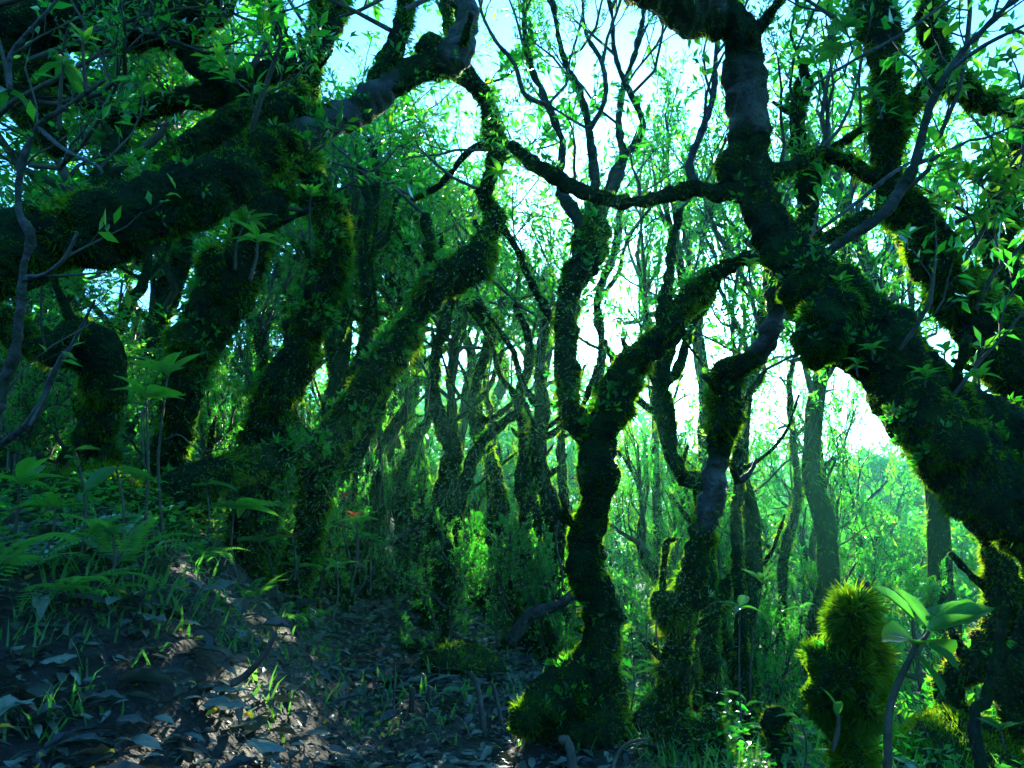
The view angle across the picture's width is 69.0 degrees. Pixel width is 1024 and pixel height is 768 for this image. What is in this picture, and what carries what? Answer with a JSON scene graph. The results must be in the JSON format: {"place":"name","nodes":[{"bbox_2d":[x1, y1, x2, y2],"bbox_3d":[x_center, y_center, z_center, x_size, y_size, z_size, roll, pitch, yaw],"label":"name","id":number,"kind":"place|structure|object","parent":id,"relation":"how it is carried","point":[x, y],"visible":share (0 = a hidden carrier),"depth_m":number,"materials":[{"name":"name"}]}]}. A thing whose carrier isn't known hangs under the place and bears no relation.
{"place":"outdoors","nodes":[
{"label":"outdoors","id":0,"kind":"place"},
{"bbox_2d":[0,451,977,767],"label":"ground","id":1,"kind":"structure","parent":0,"point":[172,717],"depth_m":2.33,"materials":[{"name":"soil"}]},
{"bbox_2d":[0,456,70,549],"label":"seedling","id":2,"kind":"object","parent":1,"relation":"on","point":[27,469],"visible":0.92,"depth_m":2.28,"materials":[{"name":"green plant"}]},
{"bbox_2d":[0,346,76,474],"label":"shrub","id":3,"kind":"object","parent":1,"relation":"on","point":[3,461],"visible":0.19,"depth_m":4.30,"materials":[{"name":"green plant"}]},
{"bbox_2d":[0,303,84,498],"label":"shrub","id":4,"kind":"object","parent":1,"relation":"on","point":[29,386],"visible":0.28,"depth_m":3.47,"materials":[{"name":"green plant"}]},
{"bbox_2d":[0,299,95,448],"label":"leaning thin stem","id":5,"kind":"object","parent":1,"relation":"on","point":[35,414],"visible":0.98,"depth_m":2.19,"materials":[{"name":"brown plant"}]},
{"bbox_2d":[33,54,87,130],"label":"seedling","id":6,"kind":"object","parent":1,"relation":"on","point":[70,73],"visible":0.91,"depth_m":1.90,"materials":[{"name":"green plant"}]},
{"bbox_2d":[0,278,132,471],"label":"arched mossy stem","id":7,"kind":"object","parent":1,"relation":"on","point":[99,354],"visible":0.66,"depth_m":2.87,"materials":[{"name":"green plant"}]},
{"bbox_2d":[0,338,138,475],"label":"shrub","id":8,"kind":"object","parent":1,"relation":"on","point":[59,459],"visible":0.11,"depth_m":3.56,"materials":[{"name":"green plant"}]},
{"bbox_2d":[0,513,141,586],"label":"fern","id":9,"kind":"object","parent":1,"relation":"on","point":[21,558],"visible":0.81,"depth_m":2.20,"materials":[{"name":"green plant"}]},
{"bbox_2d":[0,205,164,453],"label":"forest tree","id":10,"kind":"object","parent":1,"relation":"on","point":[32,298],"visible":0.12,"depth_m":5.91,"materials":[{"name":"green plant"}]},
{"bbox_2d":[0,0,179,427],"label":"thin left sapling","id":11,"kind":"object","parent":1,"relation":"on","point":[10,365],"visible":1,"depth_m":1.70,"materials":[{"name":"green plant"}]},
{"bbox_2d":[14,567,170,617],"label":"fern","id":12,"kind":"object","parent":1,"relation":"on","point":[78,579],"visible":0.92,"depth_m":2.06,"materials":[{"name":"green plant"}]},
{"bbox_2d":[2,454,183,536],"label":"fern","id":13,"kind":"object","parent":1,"relation":"on","point":[134,484],"visible":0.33,"depth_m":2.88,"materials":[{"name":"green plant"}]},
{"bbox_2d":[82,466,155,545],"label":"seedling","id":14,"kind":"object","parent":1,"relation":"on","point":[97,478],"visible":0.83,"depth_m":2.36,"materials":[{"name":"green plant"}]},
{"bbox_2d":[56,513,195,567],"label":"fern","id":15,"kind":"object","parent":1,"relation":"on","point":[94,526],"visible":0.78,"depth_m":2.29,"materials":[{"name":"green plant"}]},
{"bbox_2d":[63,364,205,481],"bbox_3d":[-2.274,0.386,4.625,0.858,1.042,0.971,9,-14,-38],"label":"shrub","id":16,"kind":"object","parent":1,"relation":"on","point":[133,423],"visible":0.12,"depth_m":4.51,"materials":[{"name":"green plant"}]},
{"bbox_2d":[0,7,281,448],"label":"forest tree","id":17,"kind":"object","parent":1,"relation":"on","point":[41,181],"visible":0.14,"depth_m":7.33,"materials":[{"name":"green plant"}]},
{"bbox_2d":[109,375,185,558],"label":"seedling","id":18,"kind":"object","parent":1,"relation":"on","point":[152,391],"visible":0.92,"depth_m":2.44,"materials":[{"name":"green plant"}]},
{"bbox_2d":[125,351,204,557],"bbox_3d":[-1.198,0.232,2.500,0.225,0.704,0.292,9,-14,-40],"label":"seedling","id":19,"kind":"object","parent":1,"relation":"on","point":[168,366],"visible":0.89,"depth_m":2.57,"materials":[{"name":"green plant"}]},
{"bbox_2d":[68,279,267,469],"bbox_3d":[-3.351,-0.011,7.306,1.918,2.511,1.760,3,-11,-16],"label":"bush","id":20,"kind":"object","parent":1,"relation":"on","point":[139,371],"visible":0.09,"depth_m":7.15,"materials":[{"name":"green plant"}]},
{"bbox_2d":[0,18,355,460],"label":"forest tree","id":21,"kind":"object","parent":1,"relation":"on","point":[177,272],"visible":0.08,"depth_m":8.70,"materials":[{"name":"green plant"}]},
{"bbox_2d":[137,343,248,530],"bbox_3d":[-1.521,0.314,3.874,0.618,1.042,0.546,-3,-11,14],"label":"shrub","id":22,"kind":"object","parent":1,"relation":"on","point":[212,439],"visible":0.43,"depth_m":3.76,"materials":[{"name":"green plant"}]},
{"bbox_2d":[112,24,279,335],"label":"crooked tree","id":23,"kind":"object","parent":1,"relation":"on","point":[148,272],"visible":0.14,"depth_m":7.97,"materials":[{"name":"green plant"}]},
{"bbox_2d":[134,329,298,512],"bbox_3d":[-2.159,0.407,5.812,1.300,1.562,1.149,2,-11,-12],"label":"shrub","id":24,"kind":"object","parent":1,"relation":"on","point":[242,371],"visible":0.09,"depth_m":5.61,"materials":[{"name":"green plant"}]},
{"bbox_2d":[0,0,437,169],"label":"overhanging tree","id":25,"kind":"object","parent":1,"relation":"on","point":[133,29],"visible":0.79,"depth_m":2.63,"materials":[{"name":"green plant"}]},
{"bbox_2d":[0,0,479,305],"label":"mossy bough tree","id":26,"kind":"object","parent":1,"relation":"on","point":[219,164],"visible":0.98,"depth_m":2.22,"materials":[{"name":"green plant"}]},
{"bbox_2d":[196,497,284,589],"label":"seedling","id":27,"kind":"object","parent":1,"relation":"on","point":[241,505],"visible":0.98,"depth_m":3.24,"materials":[{"name":"green plant"}]},
{"bbox_2d":[190,383,298,530],"bbox_3d":[-1.472,0.481,4.095,0.627,1.042,0.709,-4,-12,21],"label":"shrub","id":28,"kind":"object","parent":1,"relation":"on","point":[229,494],"visible":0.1,"depth_m":4.15,"materials":[{"name":"green plant"}]},
{"bbox_2d":[152,62,354,540],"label":"crooked tree","id":29,"kind":"object","parent":1,"relation":"on","point":[306,250],"visible":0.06,"depth_m":5.96,"materials":[{"name":"green plant"}]},
{"bbox_2d":[191,220,359,502],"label":"tree","id":30,"kind":"object","parent":1,"relation":"on","point":[260,328],"visible":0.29,"depth_m":5.82,"materials":[{"name":"green plant"}]},
{"bbox_2d":[127,0,446,595],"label":"dark mossy tree","id":31,"kind":"object","parent":1,"relation":"on","point":[265,455],"visible":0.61,"depth_m":3.71,"materials":[{"name":"green plant"}]},
{"bbox_2d":[96,69,480,528],"bbox_3d":[-2.027,-0.942,7.520,3.795,5.336,3.280,4,-12,-20],"label":"forest tree","id":32,"kind":"object","parent":1,"relation":"on","point":[339,363],"visible":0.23,"depth_m":7.72,"materials":[{"name":"green plant"}]},
{"bbox_2d":[142,0,441,521],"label":"stout mossy tree","id":33,"kind":"object","parent":1,"relation":"on","point":[219,292],"visible":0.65,"depth_m":3.37,"materials":[{"name":"green plant"}]},
{"bbox_2d":[278,480,367,612],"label":"shrub","id":34,"kind":"object","parent":1,"relation":"on","point":[329,545],"visible":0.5,"depth_m":5.53,"materials":[{"name":"green plant"}]},
{"bbox_2d":[298,391,401,611],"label":"tree","id":35,"kind":"object","parent":1,"relation":"on","point":[344,599],"visible":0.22,"depth_m":6.34,"materials":[{"name":"green plant"}]},
{"bbox_2d":[239,0,481,605],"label":"crooked tree","id":36,"kind":"object","parent":1,"relation":"on","point":[375,249],"visible":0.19,"depth_m":6.97,"materials":[{"name":"green plant"}]},
{"bbox_2d":[167,0,604,621],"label":"leaning mossy tree","id":37,"kind":"object","parent":1,"relation":"on","point":[393,348],"visible":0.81,"depth_m":4.32,"materials":[{"name":"green plant"}]},
{"bbox_2d":[347,268,468,599],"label":"tree","id":38,"kind":"object","parent":1,"relation":"on","point":[388,435],"visible":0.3,"depth_m":8.01,"materials":[{"name":"green plant"}]},
{"bbox_2d":[315,4,503,605],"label":"crooked tree","id":39,"kind":"object","parent":1,"relation":"on","point":[364,242],"visible":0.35,"depth_m":6.46,"materials":[{"name":"green plant"}]},
{"bbox_2d":[359,421,461,593],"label":"tree","id":40,"kind":"object","parent":1,"relation":"on","point":[421,488],"visible":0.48,"depth_m":8.54,"materials":[{"name":"green plant"}]},
{"bbox_2d":[281,124,564,586],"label":"forest tree","id":41,"kind":"object","parent":1,"relation":"on","point":[391,453],"visible":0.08,"depth_m":9.39,"materials":[{"name":"green plant"}]},
{"bbox_2d":[387,508,490,654],"bbox_3d":[-0.466,1.328,4.816,0.640,1.042,0.724,-3,-11,13],"label":"shrub","id":42,"kind":"object","parent":1,"relation":"on","point":[451,613],"visible":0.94,"depth_m":4.77,"materials":[{"name":"green plant"}]},
{"bbox_2d":[353,82,529,595],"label":"crooked tree","id":43,"kind":"object","parent":1,"relation":"on","point":[411,446],"visible":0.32,"depth_m":8.45,"materials":[{"name":"green plant"}]},
{"bbox_2d":[383,183,514,600],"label":"tree","id":44,"kind":"object","parent":1,"relation":"on","point":[458,336],"visible":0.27,"depth_m":7.14,"materials":[{"name":"green plant"}]},
{"bbox_2d":[419,637,506,685],"bbox_3d":[-0.272,1.558,4.195,0.523,0.272,0.507,0,-11,0],"label":"mossy boulder","id":45,"kind":"object","parent":1,"relation":"on","point":[475,658],"visible":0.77,"depth_m":4.07,"materials":[{"name":"green plant"}]},
{"bbox_2d":[379,76,557,614],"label":"crooked tree","id":46,"kind":"object","parent":1,"relation":"on","point":[448,438],"visible":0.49,"depth_m":6.95,"materials":[{"name":"green plant"}]},
{"bbox_2d":[375,81,572,635],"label":"crooked tree","id":47,"kind":"object","parent":1,"relation":"on","point":[498,488],"visible":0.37,"depth_m":6.95,"materials":[{"name":"green plant"}]},
{"bbox_2d":[434,444,518,613],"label":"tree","id":48,"kind":"object","parent":1,"relation":"on","point":[475,502],"visible":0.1,"depth_m":9.23,"materials":[{"name":"green plant"}]},
{"bbox_2d":[377,155,589,612],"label":"forest tree","id":49,"kind":"object","parent":1,"relation":"on","point":[464,424],"visible":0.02,"depth_m":10.99,"materials":[{"name":"green plant"}]},
{"bbox_2d":[347,182,620,626],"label":"crooked tree","id":50,"kind":"object","parent":1,"relation":"on","point":[488,542],"visible":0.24,"depth_m":7.97,"materials":[{"name":"green plant"}]},
{"bbox_2d":[426,513,579,652],"bbox_3d":[0.050,1.401,5.094,0.988,1.042,0.873,-6,-13,29],"label":"shrub","id":51,"kind":"object","parent":1,"relation":"on","point":[514,607],"visible":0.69,"depth_m":4.94,"materials":[{"name":"green plant"}]},
{"bbox_2d":[0,374,1023,767],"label":"undergrowth","id":52,"kind":"object","parent":1,"relation":"on","point":[472,610],"visible":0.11,"depth_m":2.67,"materials":[{"name":"green plant"}]},
{"bbox_2d":[400,152,638,665],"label":"crooked tree","id":53,"kind":"object","parent":1,"relation":"on","point":[539,436],"visible":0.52,"depth_m":5.24,"materials":[{"name":"green plant"}]},
{"bbox_2d":[404,100,634,658],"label":"crooked tree","id":54,"kind":"object","parent":1,"relation":"on","point":[526,499],"visible":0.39,"depth_m":5.56,"materials":[{"name":"green plant"}]},
{"bbox_2d":[482,215,591,416],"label":"tree","id":55,"kind":"object","parent":1,"relation":"on","point":[502,279],"visible":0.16,"depth_m":7.73,"materials":[{"name":"green plant"}]},
{"bbox_2d":[504,589,574,645],"bbox_3d":[0.228,1.380,4.523,0.602,0.439,0.114,-6,-13,29],"label":"fallen limb","id":56,"kind":"object","parent":1,"relation":"on","point":[519,628],"visible":0.77,"depth_m":4.56,"materials":[{"name":"wood"}]},
{"bbox_2d":[498,525,583,669],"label":"shrub","id":57,"kind":"object","parent":1,"relation":"on","point":[549,628],"visible":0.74,"depth_m":4.74,"materials":[{"name":"green plant"}]},
{"bbox_2d":[439,62,649,613],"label":"crooked tree","id":58,"kind":"object","parent":1,"relation":"on","point":[499,391],"visible":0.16,"depth_m":10.94,"materials":[{"name":"green plant"}]},
{"bbox_2d":[412,92,688,636],"bbox_3d":[0.515,-0.047,7.419,2.941,6.407,1.901,9,-14,-38],"label":"crooked tree","id":59,"kind":"object","parent":1,"relation":"on","point":[562,476],"visible":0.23,"depth_m":7.47,"materials":[{"name":"green plant"}]},
{"bbox_2d":[135,354,977,598],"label":"distant forest","id":60,"kind":"object","parent":1,"relation":"on","point":[421,405],"visible":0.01,"depth_m":42.50,"materials":[{"name":"green plant"}]},
{"bbox_2d":[418,91,720,628],"bbox_3d":[0.482,-0.200,6.029,2.581,4.614,0.989,-4,-12,21],"label":"crooked tree","id":61,"kind":"object","parent":1,"relation":"on","point":[479,449],"visible":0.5,"depth_m":6.14,"materials":[{"name":"green plant"}]},
{"bbox_2d":[498,409,667,577],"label":"forest tree","id":62,"kind":"object","parent":1,"relation":"on","point":[572,466],"visible":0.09,"depth_m":15.04,"materials":[{"name":"green plant"}]},
{"bbox_2d":[458,51,776,624],"bbox_3d":[0.823,-0.139,6.268,2.844,5.994,1.065,3,-11,-15],"label":"crooked tree","id":63,"kind":"object","parent":1,"relation":"on","point":[599,325],"visible":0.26,"depth_m":6.49,"materials":[{"name":"green plant"}]},
{"bbox_2d":[603,513,652,670],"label":"bush","id":64,"kind":"object","parent":1,"relation":"on","point":[621,563],"visible":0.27,"depth_m":11.54,"materials":[{"name":"green plant"}]},
{"bbox_2d":[478,0,822,750],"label":"forked mossy tree","id":65,"kind":"object","parent":1,"relation":"on","point":[578,696],"visible":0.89,"depth_m":3.06,"materials":[{"name":"green plant"}]},
{"bbox_2d":[605,120,713,645],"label":"tree","id":66,"kind":"object","parent":1,"relation":"on","point":[643,240],"visible":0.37,"depth_m":9.12,"materials":[{"name":"green plant"}]},
{"bbox_2d":[612,566,732,722],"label":"forest tree","id":67,"kind":"object","parent":1,"relation":"on","point":[645,679],"visible":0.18,"depth_m":9.47,"materials":[{"name":"green plant"}]},
{"bbox_2d":[533,148,829,740],"bbox_3d":[1.308,0.511,5.965,2.281,5.526,1.309,0,-11,0],"label":"crooked tree","id":68,"kind":"object","parent":1,"relation":"on","point":[661,409],"visible":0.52,"depth_m":5.95,"materials":[{"name":"green plant"}]},
{"bbox_2d":[595,40,784,746],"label":"forest tree","id":69,"kind":"object","parent":1,"relation":"on","point":[684,249],"visible":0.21,"depth_m":9.15,"materials":[{"name":"green plant"}]},
{"bbox_2d":[586,403,806,749],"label":"tree","id":70,"kind":"object","parent":1,"relation":"on","point":[646,560],"visible":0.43,"depth_m":7.69,"materials":[{"name":"green plant"}]},
{"bbox_2d":[625,420,773,716],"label":"tree","id":71,"kind":"object","parent":1,"relation":"on","point":[671,481],"visible":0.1,"depth_m":10.02,"materials":[{"name":"green plant"}]},
{"bbox_2d":[621,380,785,631],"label":"forest tree","id":72,"kind":"object","parent":1,"relation":"on","point":[690,451],"visible":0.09,"depth_m":14.72,"materials":[{"name":"green plant"}]},
{"bbox_2d":[684,703,735,767],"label":"mossy stump","id":73,"kind":"object","parent":1,"relation":"on","point":[705,727],"visible":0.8,"depth_m":2.65,"materials":[{"name":"green plant"}]},
{"bbox_2d":[630,271,790,761],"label":"bark patched tree","id":74,"kind":"object","parent":1,"relation":"on","point":[681,603],"visible":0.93,"depth_m":2.75,"materials":[{"name":"green plant"}]},
{"bbox_2d":[625,303,843,745],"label":"crooked tree","id":75,"kind":"object","parent":1,"relation":"on","point":[724,587],"visible":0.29,"depth_m":7.00,"materials":[{"name":"green plant"}]},
{"bbox_2d":[645,558,824,754],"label":"forest tree","id":76,"kind":"object","parent":1,"relation":"on","point":[772,617],"visible":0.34,"depth_m":7.67,"materials":[{"name":"green plant"}]},
{"bbox_2d":[698,469,802,710],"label":"forest tree","id":77,"kind":"object","parent":1,"relation":"on","point":[769,586],"visible":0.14,"depth_m":14.65,"materials":[{"name":"green plant"}]},
{"bbox_2d":[651,60,864,762],"bbox_3d":[2.401,0.383,6.828,1.590,7.248,1.938,6,-12,-28],"label":"forest tree","id":78,"kind":"object","parent":1,"relation":"on","point":[753,553],"visible":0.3,"depth_m":7.07,"materials":[{"name":"green plant"}]},
{"bbox_2d":[507,0,1023,575],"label":"diagonal mossy tree","id":79,"kind":"object","parent":1,"relation":"on","point":[953,432],"visible":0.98,"depth_m":2.19,"materials":[{"name":"green plant"}]},
{"bbox_2d":[804,0,1023,256],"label":"bare slender tree","id":80,"kind":"object","parent":79,"relation":"attached to","point":[902,185],"visible":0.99,"depth_m":2.29,"materials":[{"name":"brown plant"}]},
{"bbox_2d":[637,216,911,757],"bbox_3d":[1.784,0.789,5.140,1.876,4.424,1.289,4,-12,-19],"label":"crooked tree","id":81,"kind":"object","parent":1,"relation":"on","point":[736,566],"visible":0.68,"depth_m":5.15,"materials":[{"name":"green plant"}]},
{"bbox_2d":[758,704,799,767],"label":"mossy stump","id":82,"kind":"object","parent":1,"relation":"on","point":[769,723],"visible":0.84,"depth_m":2.47,"materials":[{"name":"green plant"}]},
{"bbox_2d":[703,202,896,705],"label":"crooked tree","id":83,"kind":"object","parent":1,"relation":"on","point":[784,551],"visible":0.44,"depth_m":9.46,"materials":[{"name":"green plant"}]},
{"bbox_2d":[729,434,874,671],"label":"forest tree","id":84,"kind":"object","parent":1,"relation":"on","point":[804,511],"visible":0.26,"depth_m":12.89,"materials":[{"name":"green plant"}]},
{"bbox_2d":[750,342,896,593],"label":"forest tree","id":85,"kind":"object","parent":1,"relation":"on","point":[826,464],"visible":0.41,"depth_m":10.76,"materials":[{"name":"green plant"}]},
{"bbox_2d":[698,28,967,747],"bbox_3d":[3.978,0.481,8.678,2.531,9.837,3.085,4,-12,-22],"label":"forest tree","id":86,"kind":"object","parent":1,"relation":"on","point":[824,520],"visible":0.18,"depth_m":8.67,"materials":[{"name":"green plant"}]},
{"bbox_2d":[757,544,914,733],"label":"forest tree","id":87,"kind":"object","parent":1,"relation":"on","point":[804,570],"visible":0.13,"depth_m":9.36,"materials":[{"name":"green plant"}]},
{"bbox_2d":[794,575,903,767],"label":"hairy mossy stump","id":88,"kind":"object","parent":1,"relation":"on","point":[849,659],"visible":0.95,"depth_m":2.13,"materials":[{"name":"green plant"}]},
{"bbox_2d":[732,481,981,726],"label":"forest tree","id":89,"kind":"object","parent":1,"relation":"on","point":[879,540],"visible":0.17,"depth_m":12.81,"materials":[{"name":"green plant"}]},
{"bbox_2d":[754,439,978,704],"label":"forest tree","id":90,"kind":"object","parent":1,"relation":"on","point":[877,467],"visible":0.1,"depth_m":29.63,"materials":[{"name":"green plant"}]},
{"bbox_2d":[785,384,962,715],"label":"forest tree","id":91,"kind":"object","parent":1,"relation":"on","point":[871,496],"visible":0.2,"depth_m":13.88,"materials":[{"name":"green plant"}]},
{"bbox_2d":[742,21,1023,713],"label":"forest tree","id":92,"kind":"object","parent":1,"relation":"on","point":[937,533],"visible":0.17,"depth_m":8.17,"materials":[{"name":"green plant"}]},
{"bbox_2d":[787,0,1023,407],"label":"twisted right tree","id":93,"kind":"object","parent":1,"relation":"on","point":[888,136],"visible":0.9,"depth_m":2.93,"materials":[{"name":"green plant"}]},
{"bbox_2d":[763,0,890,240],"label":"upright mossy stem","id":94,"kind":"object","parent":93,"relation":"attached to","point":[795,110],"visible":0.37,"depth_m":3.28,"materials":[{"name":"green plant"}]},
{"bbox_2d":[801,701,1023,767],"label":"mossy boulder","id":95,"kind":"object","parent":1,"relation":"on","point":[946,726],"visible":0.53,"depth_m":2.58,"materials":[{"name":"green plant"}]},
{"bbox_2d":[847,452,983,696],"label":"forest tree","id":96,"kind":"object","parent":1,"relation":"on","point":[908,500],"visible":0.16,"depth_m":19.48,"materials":[{"name":"green plant"}]},
{"bbox_2d":[869,584,993,767],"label":"seedling","id":97,"kind":"object","parent":1,"relation":"on","point":[946,615],"visible":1,"depth_m":1.76,"materials":[{"name":"green plant"}]},
{"bbox_2d":[840,0,1023,349],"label":"edge tree","id":98,"kind":"object","parent":1,"relation":"on","point":[1003,274],"visible":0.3,"depth_m":3.57,"materials":[{"name":"green plant"}]},
{"bbox_2d":[873,556,995,732],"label":"forest tree","id":99,"kind":"object","parent":1,"relation":"on","point":[918,674],"visible":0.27,"depth_m":7.71,"materials":[{"name":"green plant"}]},
{"bbox_2d":[884,525,1015,712],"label":"forest tree","id":100,"kind":"object","parent":1,"relation":"on","point":[962,595],"visible":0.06,"depth_m":15.24,"materials":[{"name":"green plant"}]},
{"bbox_2d":[923,521,1023,750],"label":"golden rimmed tree","id":101,"kind":"object","parent":1,"relation":"on","point":[999,582],"visible":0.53,"depth_m":2.77,"materials":[{"name":"green plant"}]},
{"bbox_2d":[967,605,1015,767],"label":"dark bare pole sapling","id":102,"kind":"object","parent":1,"relation":"on","point":[984,702],"visible":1,"depth_m":1.99,"materials":[{"name":"brown plant"}]},
{"bbox_2d":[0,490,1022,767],"bbox_3d":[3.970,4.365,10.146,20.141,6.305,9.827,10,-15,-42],"label":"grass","id":103,"kind":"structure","parent":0,"point":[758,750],"depth_m":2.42,"materials":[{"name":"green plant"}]},
{"bbox_2d":[0,0,1023,543],"label":"sky","id":104,"kind":"structure","parent":0,"point":[502,29],"materials":[{"name":"white"}]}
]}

